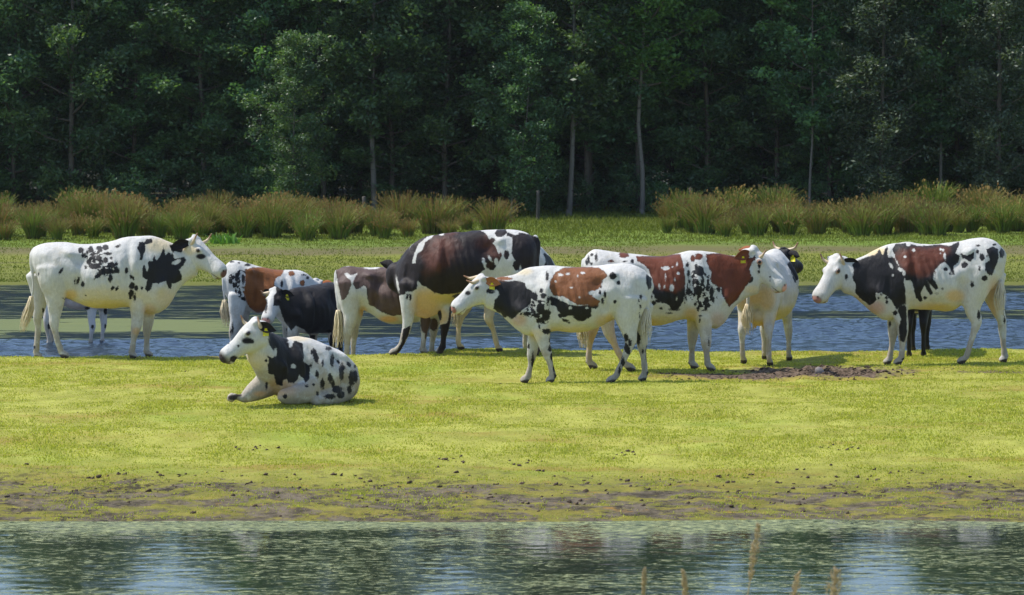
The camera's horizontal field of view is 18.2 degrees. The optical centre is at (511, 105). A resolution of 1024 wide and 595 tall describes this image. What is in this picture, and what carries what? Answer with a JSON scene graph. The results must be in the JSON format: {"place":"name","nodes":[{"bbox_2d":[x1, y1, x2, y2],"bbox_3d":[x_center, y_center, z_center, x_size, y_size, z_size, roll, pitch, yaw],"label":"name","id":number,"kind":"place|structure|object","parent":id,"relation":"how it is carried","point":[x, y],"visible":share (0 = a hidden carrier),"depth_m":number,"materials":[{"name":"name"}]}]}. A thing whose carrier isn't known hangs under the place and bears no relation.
{"place":"outdoors","nodes":[
{"label":"outdoors","id":0,"kind":"place"},
{"bbox_2d":[0,162,1023,521],"bbox_3d":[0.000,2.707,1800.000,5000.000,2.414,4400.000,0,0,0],"label":"ground","id":1,"kind":"structure","parent":0,"point":[30,502],"depth_m":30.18,"materials":[{"name":"plant"}]},
{"bbox_2d":[6,206,58,238],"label":"rush tussock","id":2,"kind":"object","parent":1,"relation":"on","point":[32,228],"visible":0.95,"depth_m":77.93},
{"bbox_2d":[0,0,81,211],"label":"tree","id":3,"kind":"object","parent":1,"relation":"on","point":[12,170],"visible":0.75,"depth_m":91.95,"materials":[{"name":"green plant"}]},
{"bbox_2d":[0,1,81,201],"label":"tree","id":4,"kind":"object","parent":1,"relation":"on","point":[9,124],"visible":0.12,"depth_m":93.73,"materials":[{"name":"green plant"}]},
{"bbox_2d":[38,215,75,239],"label":"rush tussock","id":5,"kind":"object","parent":1,"relation":"on","point":[57,229],"visible":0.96,"depth_m":77.47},
{"bbox_2d":[0,0,119,209],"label":"tree","id":6,"kind":"object","parent":1,"relation":"on","point":[82,123],"visible":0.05,"depth_m":94.38,"materials":[{"name":"green plant"}]},
{"bbox_2d":[0,0,137,205],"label":"tree","id":7,"kind":"object","parent":1,"relation":"on","point":[61,35],"visible":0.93,"depth_m":91.52,"materials":[{"name":"green plant"}]},
{"bbox_2d":[50,187,111,232],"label":"rush tussock","id":8,"kind":"object","parent":1,"relation":"on","point":[80,212],"visible":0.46,"depth_m":80.63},
{"bbox_2d":[78,215,107,238],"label":"rush tussock","id":9,"kind":"object","parent":1,"relation":"on","point":[93,229],"visible":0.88,"depth_m":77.81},
{"bbox_2d":[77,163,141,204],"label":"shrub","id":10,"kind":"object","parent":1,"relation":"on","point":[111,183],"visible":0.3,"depth_m":90.91,"materials":[{"name":"green plant"}]},
{"bbox_2d":[78,188,142,232],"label":"rush tussock","id":11,"kind":"object","parent":1,"relation":"on","point":[106,229],"visible":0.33,"depth_m":80.57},
{"bbox_2d":[84,192,158,238],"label":"rush tussock","id":12,"kind":"object","parent":1,"relation":"on","point":[124,221],"visible":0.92,"depth_m":77.45,"materials":[{"name":"plant"}]},
{"bbox_2d":[20,233,226,358],"bbox_3d":[-4.762,2.350,39.265,2.531,1.572,0.751,0,0,-3],"label":"cow","id":13,"kind":"object","parent":1,"relation":"on","point":[144,278],"visible":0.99,"depth_m":39.06},
{"bbox_2d":[56,0,190,195],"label":"tree","id":14,"kind":"object","parent":1,"relation":"on","point":[142,96],"visible":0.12,"depth_m":94.32,"materials":[{"name":"green plant"}]},
{"bbox_2d":[43,0,237,198],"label":"tree","id":15,"kind":"object","parent":1,"relation":"on","point":[132,117],"visible":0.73,"depth_m":92.10,"materials":[{"name":"green plant"}]},
{"bbox_2d":[106,167,181,210],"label":"shrub","id":16,"kind":"object","parent":1,"relation":"on","point":[141,182],"visible":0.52,"depth_m":90.34,"materials":[{"name":"green plant"}]},
{"bbox_2d":[138,209,176,237],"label":"rush tussock","id":17,"kind":"object","parent":1,"relation":"on","point":[159,228],"visible":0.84,"depth_m":77.78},
{"bbox_2d":[160,208,206,239],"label":"rush tussock","id":18,"kind":"object","parent":1,"relation":"on","point":[182,230],"visible":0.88,"depth_m":77.06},
{"bbox_2d":[123,0,268,199],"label":"tree","id":19,"kind":"object","parent":1,"relation":"on","point":[178,87],"visible":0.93,"depth_m":91.48,"materials":[{"name":"green plant"}]},
{"bbox_2d":[133,0,259,200],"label":"tree","id":20,"kind":"object","parent":1,"relation":"on","point":[195,79],"visible":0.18,"depth_m":94.40,"materials":[{"name":"green plant"}]},
{"bbox_2d":[154,157,254,207],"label":"shrub","id":21,"kind":"object","parent":1,"relation":"on","point":[205,186],"visible":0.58,"depth_m":90.69,"materials":[{"name":"green plant"}]},
{"bbox_2d":[178,200,235,235],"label":"rush tussock","id":22,"kind":"object","parent":1,"relation":"on","point":[216,216],"visible":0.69,"depth_m":78.77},
{"bbox_2d":[195,189,240,210],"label":"rush tussock","id":23,"kind":"object","parent":1,"relation":"on","point":[209,197],"visible":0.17,"depth_m":84.04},
{"bbox_2d":[206,147,264,206],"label":"shrub","id":24,"kind":"object","parent":1,"relation":"on","point":[232,173],"visible":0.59,"depth_m":91.40,"materials":[{"name":"green plant"}]},
{"bbox_2d":[213,204,272,237],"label":"rush tussock","id":25,"kind":"object","parent":1,"relation":"on","point":[245,224],"visible":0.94,"depth_m":78.18,"materials":[{"name":"plant"}]},
{"bbox_2d":[212,134,282,204],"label":"shrub","id":26,"kind":"object","parent":1,"relation":"on","point":[235,184],"visible":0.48,"depth_m":91.28,"materials":[{"name":"green plant"}]},
{"bbox_2d":[173,0,338,174],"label":"tree","id":27,"kind":"object","parent":1,"relation":"on","point":[236,113],"visible":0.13,"depth_m":94.08,"materials":[{"name":"green plant"}]},
{"bbox_2d":[236,192,302,235],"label":"rush tussock","id":28,"kind":"object","parent":1,"relation":"on","point":[274,202],"visible":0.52,"depth_m":78.88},
{"bbox_2d":[240,198,299,238],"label":"rush tussock","id":29,"kind":"object","parent":1,"relation":"on","point":[272,226],"visible":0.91,"depth_m":78.08,"materials":[{"name":"plant"}]},
{"bbox_2d":[185,0,355,185],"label":"tree","id":30,"kind":"object","parent":1,"relation":"on","point":[262,20],"visible":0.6,"depth_m":91.35,"materials":[{"name":"green plant"}]},
{"bbox_2d":[222,139,343,208],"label":"shrub","id":31,"kind":"object","parent":1,"relation":"on","point":[264,183],"visible":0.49,"depth_m":90.77,"materials":[{"name":"green plant"}]},
{"bbox_2d":[204,0,366,185],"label":"tree","id":32,"kind":"object","parent":1,"relation":"on","point":[273,12],"visible":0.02,"depth_m":93.66,"materials":[{"name":"green plant"}]},
{"bbox_2d":[219,315,359,404],"bbox_3d":[-2.308,2.663,33.504,0.769,0.981,1.806,0,0,42],"label":"cow","id":33,"kind":"object","parent":1,"relation":"on","point":[295,370],"visible":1,"depth_m":33.24},
{"bbox_2d":[236,29,345,202],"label":"tree","id":34,"kind":"object","parent":1,"relation":"on","point":[287,181],"visible":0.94,"depth_m":88.61,"materials":[{"name":"green plant"}]},
{"bbox_2d":[262,189,326,233],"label":"rush tussock","id":35,"kind":"object","parent":1,"relation":"on","point":[304,203],"visible":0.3,"depth_m":80.46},
{"bbox_2d":[288,213,324,240],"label":"rush tussock","id":36,"kind":"object","parent":1,"relation":"on","point":[306,230],"visible":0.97,"depth_m":76.74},
{"bbox_2d":[246,0,392,203],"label":"tree","id":37,"kind":"object","parent":1,"relation":"on","point":[324,157],"visible":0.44,"depth_m":91.59,"materials":[{"name":"green plant"}]},
{"bbox_2d":[309,204,366,239],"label":"rush tussock","id":38,"kind":"object","parent":1,"relation":"on","point":[339,228],"visible":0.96,"depth_m":77.66,"materials":[{"name":"plant"}]},
{"bbox_2d":[299,0,423,206],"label":"tree","id":39,"kind":"object","parent":1,"relation":"on","point":[338,158],"visible":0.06,"depth_m":94.00,"materials":[{"name":"green plant"}]},
{"bbox_2d":[312,0,449,210],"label":"tree","id":40,"kind":"object","parent":1,"relation":"on","point":[370,108],"visible":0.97,"depth_m":90.25,"materials":[{"name":"green plant"}]},
{"bbox_2d":[368,209,400,238],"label":"rush tussock","id":41,"kind":"object","parent":1,"relation":"on","point":[383,226],"visible":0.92,"depth_m":77.98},
{"bbox_2d":[317,0,465,206],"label":"tree","id":42,"kind":"object","parent":1,"relation":"on","point":[361,154],"visible":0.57,"depth_m":91.26,"materials":[{"name":"green plant"}]},
{"bbox_2d":[333,266,451,354],"bbox_3d":[-1.211,2.709,40.430,2.109,1.397,0.650,0,0,-3],"label":"cow","id":43,"kind":"object","parent":1,"relation":"on","point":[359,291],"visible":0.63,"depth_m":40.21},
{"bbox_2d":[368,190,426,228],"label":"rush tussock","id":44,"kind":"object","parent":1,"relation":"on","point":[396,204],"visible":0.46,"depth_m":82.50,"materials":[{"name":"plant"}]},
{"bbox_2d":[378,0,479,202],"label":"tree","id":45,"kind":"object","parent":1,"relation":"on","point":[439,187],"visible":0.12,"depth_m":94.28,"materials":[{"name":"green plant"}]},
{"bbox_2d":[347,0,517,202],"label":"tree","id":46,"kind":"object","parent":1,"relation":"on","point":[443,97],"visible":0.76,"depth_m":91.31,"materials":[{"name":"green plant"}]},
{"bbox_2d":[402,192,464,234],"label":"rush tussock","id":47,"kind":"object","parent":1,"relation":"on","point":[428,215],"visible":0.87,"depth_m":80.39,"materials":[{"name":"plant"}]},
{"bbox_2d":[419,164,499,211],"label":"shrub","id":48,"kind":"object","parent":1,"relation":"on","point":[459,189],"visible":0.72,"depth_m":92.12,"materials":[{"name":"green plant"}]},
{"bbox_2d":[380,229,540,355],"bbox_3d":[-0.685,2.325,39.793,2.061,1.563,0.836,0,0,11],"label":"cow","id":49,"kind":"object","parent":1,"relation":"on","point":[425,278],"visible":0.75,"depth_m":39.54},
{"bbox_2d":[422,0,522,209],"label":"tree","id":50,"kind":"object","parent":1,"relation":"on","point":[488,182],"visible":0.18,"depth_m":93.65,"materials":[{"name":"green plant"}]},
{"bbox_2d":[461,195,525,229],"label":"rush tussock","id":51,"kind":"object","parent":1,"relation":"on","point":[493,218],"visible":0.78,"depth_m":79.95,"materials":[{"name":"plant"}]},
{"bbox_2d":[451,247,554,351],"bbox_3d":[0.079,2.475,40.816,0.700,1.466,2.456,0,0,36],"label":"cow","id":52,"kind":"object","parent":1,"relation":"on","point":[545,259],"visible":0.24,"depth_m":40.13},
{"bbox_2d":[4,363,1013,516],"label":"mud clods","id":53,"kind":"object","parent":1,"relation":"on","point":[827,368],"visible":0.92,"depth_m":28.28,"materials":[{"name":"soil"}]},
{"bbox_2d":[442,0,581,212],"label":"tree","id":54,"kind":"object","parent":1,"relation":"on","point":[486,40],"visible":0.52,"depth_m":91.42,"materials":[{"name":"green plant"}]},
{"bbox_2d":[454,0,582,217],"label":"tree","id":55,"kind":"object","parent":1,"relation":"on","point":[518,143],"visible":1,"depth_m":89.14,"materials":[{"name":"green plant"}]},
{"bbox_2d":[482,0,575,208],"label":"tree","id":56,"kind":"object","parent":1,"relation":"on","point":[567,144],"visible":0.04,"depth_m":94.04,"materials":[{"name":"green plant"}]},
{"bbox_2d":[451,263,653,382],"bbox_3d":[0.457,2.470,36.105,2.298,1.370,0.746,0,0,-2],"label":"cow","id":57,"kind":"object","parent":1,"relation":"on","point":[537,305],"visible":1,"depth_m":35.92},
{"bbox_2d":[513,166,620,214],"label":"shrub","id":58,"kind":"object","parent":1,"relation":"on","point":[556,203],"visible":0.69,"depth_m":90.94,"materials":[{"name":"green plant"}]},
{"bbox_2d":[500,0,648,214],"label":"tree","id":59,"kind":"object","parent":1,"relation":"on","point":[589,103],"visible":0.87,"depth_m":90.07,"materials":[{"name":"green plant"}]},
{"bbox_2d":[526,0,659,210],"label":"tree","id":60,"kind":"object","parent":1,"relation":"on","point":[594,134],"visible":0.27,"depth_m":91.60,"materials":[{"name":"green plant"}]},
{"bbox_2d":[525,25,662,206],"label":"tree","id":61,"kind":"object","parent":1,"relation":"on","point":[596,166],"visible":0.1,"depth_m":94.28,"materials":[{"name":"green plant"}]},
{"bbox_2d":[560,0,712,212],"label":"tree","id":62,"kind":"object","parent":1,"relation":"on","point":[647,98],"visible":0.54,"depth_m":91.58,"materials":[{"name":"green plant"}]},
{"bbox_2d":[569,3,728,203],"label":"tree","id":63,"kind":"object","parent":1,"relation":"on","point":[620,151],"visible":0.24,"depth_m":93.20,"materials":[{"name":"green plant"}]},
{"bbox_2d":[582,0,725,214],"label":"tree","id":64,"kind":"object","parent":1,"relation":"on","point":[646,20],"visible":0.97,"depth_m":90.42,"materials":[{"name":"green plant"}]},
{"bbox_2d":[637,171,678,212],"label":"shrub","id":65,"kind":"object","parent":1,"relation":"on","point":[665,188],"visible":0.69,"depth_m":91.10,"materials":[{"name":"green plant"}]},
{"bbox_2d":[615,2,729,199],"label":"tree","id":66,"kind":"object","parent":1,"relation":"on","point":[671,168],"visible":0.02,"depth_m":97.26,"materials":[{"name":"green plant"}]},
{"bbox_2d":[577,245,786,371],"bbox_3d":[1.976,2.372,37.361,2.466,1.474,0.751,0,0,-6],"label":"cow","id":67,"kind":"object","parent":1,"relation":"on","point":[703,293],"visible":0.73,"depth_m":37.19},
{"bbox_2d":[654,188,711,229],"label":"rush tussock","id":68,"kind":"object","parent":1,"relation":"on","point":[678,224],"visible":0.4,"depth_m":81.77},
{"bbox_2d":[644,0,758,194],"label":"tree","id":69,"kind":"object","parent":1,"relation":"on","point":[697,121],"visible":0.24,"depth_m":93.71,"materials":[{"name":"green plant"}]},
{"bbox_2d":[668,192,738,234],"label":"rush tussock","id":70,"kind":"object","parent":1,"relation":"on","point":[700,222],"visible":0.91,"depth_m":79.44,"materials":[{"name":"plant"}]},
{"bbox_2d":[653,151,754,205],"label":"shrub","id":71,"kind":"object","parent":1,"relation":"on","point":[688,172],"visible":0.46,"depth_m":92.67,"materials":[{"name":"green plant"}]},
{"bbox_2d":[644,0,779,199],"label":"tree","id":72,"kind":"object","parent":1,"relation":"on","point":[706,178],"visible":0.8,"depth_m":92.08,"materials":[{"name":"green plant"}]},
{"bbox_2d":[707,215,741,236],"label":"rush tussock","id":73,"kind":"object","parent":1,"relation":"on","point":[723,226],"visible":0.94,"depth_m":78.24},
{"bbox_2d":[706,184,764,223],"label":"rush tussock","id":74,"kind":"object","parent":1,"relation":"on","point":[739,196],"visible":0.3,"depth_m":85.40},
{"bbox_2d":[698,0,808,197],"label":"tree","id":75,"kind":"object","parent":1,"relation":"on","point":[761,158],"visible":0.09,"depth_m":94.54,"materials":[{"name":"green plant"}]},
{"bbox_2d":[747,523,760,594],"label":"grass stalk","id":76,"kind":"object","parent":1,"relation":"on","point":[753,549],"depth_m":12.60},
{"bbox_2d":[733,203,780,236],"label":"rush tussock","id":77,"kind":"object","parent":1,"relation":"on","point":[757,224],"visible":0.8,"depth_m":78.18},
{"bbox_2d":[737,241,802,365],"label":"cow","id":78,"kind":"object","parent":1,"relation":"on","point":[765,308],"visible":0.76,"depth_m":38.22},
{"bbox_2d":[746,182,807,221],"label":"rush tussock","id":79,"kind":"object","parent":1,"relation":"on","point":[768,194],"visible":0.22,"depth_m":85.92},
{"bbox_2d":[706,0,855,198],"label":"tree","id":80,"kind":"object","parent":1,"relation":"on","point":[788,152],"visible":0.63,"depth_m":92.27,"materials":[{"name":"green plant"}]},
{"bbox_2d":[766,201,813,235],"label":"rush tussock","id":81,"kind":"object","parent":1,"relation":"on","point":[788,222],"visible":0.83,"depth_m":79.23,"materials":[{"name":"plant"}]},
{"bbox_2d":[772,172,837,210],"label":"shrub","id":82,"kind":"object","parent":1,"relation":"on","point":[801,194],"visible":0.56,"depth_m":90.92,"materials":[{"name":"green plant"}]},
{"bbox_2d":[745,0,872,206],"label":"tree","id":83,"kind":"object","parent":1,"relation":"on","point":[810,118],"visible":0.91,"depth_m":90.10,"materials":[{"name":"green plant"}]},
{"bbox_2d":[756,0,879,206],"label":"tree","id":84,"kind":"object","parent":1,"relation":"on","point":[818,171],"visible":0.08,"depth_m":93.52,"materials":[{"name":"green plant"}]},
{"bbox_2d":[795,202,841,234],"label":"rush tussock","id":85,"kind":"object","parent":1,"relation":"on","point":[817,224],"visible":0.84,"depth_m":80.10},
{"bbox_2d":[741,0,906,207],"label":"tree","id":86,"kind":"object","parent":1,"relation":"on","point":[823,153],"visible":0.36,"depth_m":91.95,"materials":[{"name":"green plant"}]},
{"bbox_2d":[820,143,902,204],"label":"shrub","id":87,"kind":"object","parent":1,"relation":"on","point":[852,190],"visible":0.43,"depth_m":91.92,"materials":[{"name":"green plant"}]},
{"bbox_2d":[835,200,891,236],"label":"rush tussock","id":88,"kind":"object","parent":1,"relation":"on","point":[862,224],"visible":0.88,"depth_m":78.43,"materials":[{"name":"plant"}]},
{"bbox_2d":[806,0,953,202],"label":"tree","id":89,"kind":"object","parent":1,"relation":"on","point":[882,171],"visible":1,"depth_m":88.76,"materials":[{"name":"green plant"}]},
{"bbox_2d":[864,200,904,235],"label":"rush tussock","id":90,"kind":"object","parent":1,"relation":"on","point":[888,216],"visible":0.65,"depth_m":79.37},
{"bbox_2d":[851,191,920,233],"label":"rush tussock","id":91,"kind":"object","parent":1,"relation":"on","point":[877,200],"visible":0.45,"depth_m":80.03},
{"bbox_2d":[824,0,956,201],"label":"tree","id":92,"kind":"object","parent":1,"relation":"on","point":[917,173],"visible":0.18,"depth_m":92.22,"materials":[{"name":"green plant"}]},
{"bbox_2d":[875,194,941,232],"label":"rush tussock","id":93,"kind":"object","parent":1,"relation":"on","point":[903,225],"visible":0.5,"depth_m":80.55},
{"bbox_2d":[812,238,1007,364],"bbox_3d":[4.786,2.359,38.337,2.430,1.542,0.728,0,0,-3],"label":"cow","id":94,"kind":"object","parent":1,"relation":"on","point":[892,284],"visible":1,"depth_m":38.15},
{"bbox_2d":[906,309,931,356],"bbox_3d":[5.124,2.488,40.286,0.640,1.248,2.083,0,0,10],"label":"calf","id":95,"kind":"object","parent":1,"relation":"on","point":[925,317],"visible":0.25,"depth_m":39.45},
{"bbox_2d":[897,200,951,235],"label":"rush tussock","id":96,"kind":"object","parent":1,"relation":"on","point":[924,228],"visible":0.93,"depth_m":79.08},
{"bbox_2d":[849,0,1013,200],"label":"tree","id":97,"kind":"object","parent":1,"relation":"on","point":[952,152],"visible":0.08,"depth_m":93.44,"materials":[{"name":"green plant"}]},
{"bbox_2d":[907,178,962,203],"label":"rush tussock","id":98,"kind":"object","parent":1,"relation":"on","point":[936,195],"visible":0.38,"depth_m":86.27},
{"bbox_2d":[914,201,959,235],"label":"rush tussock","id":99,"kind":"object","parent":1,"relation":"on","point":[939,225],"visible":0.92,"depth_m":78.63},
{"bbox_2d":[870,0,1007,193],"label":"tree","id":100,"kind":"object","parent":1,"relation":"on","point":[934,111],"visible":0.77,"depth_m":89.49,"materials":[{"name":"green plant"}]},
{"bbox_2d":[873,0,1022,211],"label":"tree","id":101,"kind":"object","parent":1,"relation":"on","point":[950,161],"visible":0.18,"depth_m":92.47,"materials":[{"name":"green plant"}]},
{"bbox_2d":[957,202,992,231],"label":"rush tussock","id":102,"kind":"object","parent":1,"relation":"on","point":[975,221],"visible":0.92,"depth_m":80.26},
{"bbox_2d":[952,183,1011,225],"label":"rush tussock","id":103,"kind":"object","parent":1,"relation":"on","point":[975,198],"visible":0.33,"depth_m":83.54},
{"bbox_2d":[942,0,1023,199],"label":"tree","id":104,"kind":"object","parent":1,"relation":"on","point":[999,127],"visible":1,"depth_m":88.26,"materials":[{"name":"green plant"}]},
{"bbox_2d":[942,0,1023,141],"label":"tree","id":105,"kind":"object","parent":1,"relation":"on","point":[1010,84],"visible":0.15,"depth_m":90.26,"materials":[{"name":"green plant"}]},
{"bbox_2d":[948,6,1023,193],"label":"tree","id":106,"kind":"object","parent":1,"relation":"on","point":[1007,150],"visible":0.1,"depth_m":91.75,"materials":[{"name":"green plant"}]},
{"bbox_2d":[975,199,1022,233],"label":"rush tussock","id":107,"kind":"object","parent":1,"relation":"on","point":[1003,221],"visible":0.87,"depth_m":79.35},
{"bbox_2d":[981,195,1023,231],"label":"rush tussock","id":108,"kind":"object","parent":1,"relation":"on","point":[1017,226],"visible":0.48,"depth_m":80.51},
{"bbox_2d":[0,285,1023,594],"bbox_3d":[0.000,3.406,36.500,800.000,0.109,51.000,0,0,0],"label":"water","id":109,"kind":"structure","parent":0,"point":[364,557],"depth_m":24.77,"materials":[{"name":"liquid"}]},
{"bbox_2d":[43,298,107,342],"bbox_3d":[-6.013,2.875,46.036,1.523,1.281,0.537,0,0,-8],"label":"calf","id":110,"kind":"object","parent":109,"relation":"on","point":[91,312],"visible":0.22,"depth_m":45.91},
{"bbox_2d":[220,260,330,341],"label":"cow","id":111,"kind":"object","parent":109,"relation":"in","point":[244,284],"visible":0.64,"depth_m":44.12},
{"bbox_2d":[261,282,343,351],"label":"cow","id":112,"kind":"object","parent":109,"relation":"on","point":[310,310],"visible":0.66,"depth_m":42.83},
{"bbox_2d":[0,204,1023,281],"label":"grass","id":113,"kind":"structure","parent":0,"point":[550,222],"depth_m":77.47,"materials":[{"name":"plant"}]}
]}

